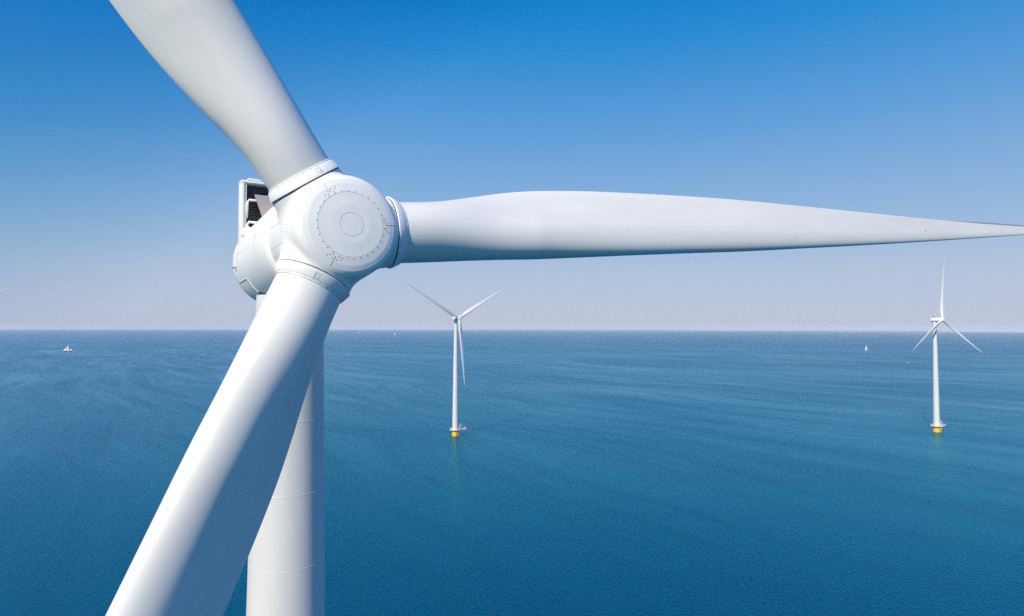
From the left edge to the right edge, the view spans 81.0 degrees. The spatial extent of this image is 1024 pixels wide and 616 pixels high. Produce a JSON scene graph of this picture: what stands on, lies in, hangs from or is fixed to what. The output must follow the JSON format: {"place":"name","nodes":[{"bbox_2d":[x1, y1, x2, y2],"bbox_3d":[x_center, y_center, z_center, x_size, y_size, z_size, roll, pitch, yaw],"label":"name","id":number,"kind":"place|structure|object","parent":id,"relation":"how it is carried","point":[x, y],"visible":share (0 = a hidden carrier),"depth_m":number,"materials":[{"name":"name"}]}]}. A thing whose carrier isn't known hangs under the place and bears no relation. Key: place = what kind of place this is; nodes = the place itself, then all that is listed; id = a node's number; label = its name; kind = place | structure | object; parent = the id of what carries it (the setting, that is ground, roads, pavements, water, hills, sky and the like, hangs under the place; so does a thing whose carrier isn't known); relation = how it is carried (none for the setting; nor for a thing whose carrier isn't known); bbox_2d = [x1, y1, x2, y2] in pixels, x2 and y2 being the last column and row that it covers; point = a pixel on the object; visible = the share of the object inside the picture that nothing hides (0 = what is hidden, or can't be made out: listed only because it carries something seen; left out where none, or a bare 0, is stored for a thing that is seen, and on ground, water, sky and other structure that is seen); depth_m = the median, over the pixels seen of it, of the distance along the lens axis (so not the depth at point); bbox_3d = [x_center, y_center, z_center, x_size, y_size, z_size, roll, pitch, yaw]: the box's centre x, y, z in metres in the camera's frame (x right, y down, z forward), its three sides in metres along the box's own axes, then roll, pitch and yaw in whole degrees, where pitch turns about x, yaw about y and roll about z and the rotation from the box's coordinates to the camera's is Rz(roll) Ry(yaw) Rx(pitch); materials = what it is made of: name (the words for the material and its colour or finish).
{"place":"outdoors","nodes":[
{"label":"outdoors","id":0,"kind":"place"},
{"bbox_2d":[0,330,1023,615],"bbox_3d":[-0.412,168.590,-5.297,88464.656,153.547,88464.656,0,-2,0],"label":"sea","id":1,"kind":"structure","parent":0,"point":[604,472],"depth_m":389.29,"materials":[{"name":"liquid"}]},
{"bbox_2d":[63,345,71,351],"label":"sailing ship","id":2,"kind":"object","parent":1,"relation":"on","point":[66,349],"visible":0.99,"depth_m":2125.21},
{"bbox_2d":[407,283,508,435],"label":"wind turbine","id":3,"kind":"object","parent":1,"relation":"in","point":[456,318],"visible":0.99,"depth_m":505.01,"materials":[{"name":"metal"}]},
{"bbox_2d":[105,0,1023,615],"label":"wind turbine","id":4,"kind":"object","parent":1,"relation":"in","point":[321,234],"visible":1,"depth_m":18.43,"materials":[{"name":"white paint"}]},
{"bbox_2d":[913,256,980,431],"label":"wind turbine","id":5,"kind":"object","parent":1,"relation":"in","point":[936,424],"visible":1,"depth_m":530.27,"materials":[{"name":"metal"}]},
{"bbox_2d":[0,0,1023,331],"label":"sky","id":6,"kind":"structure","parent":0,"point":[119,195],"materials":[{"name":"blue"}]}
]}

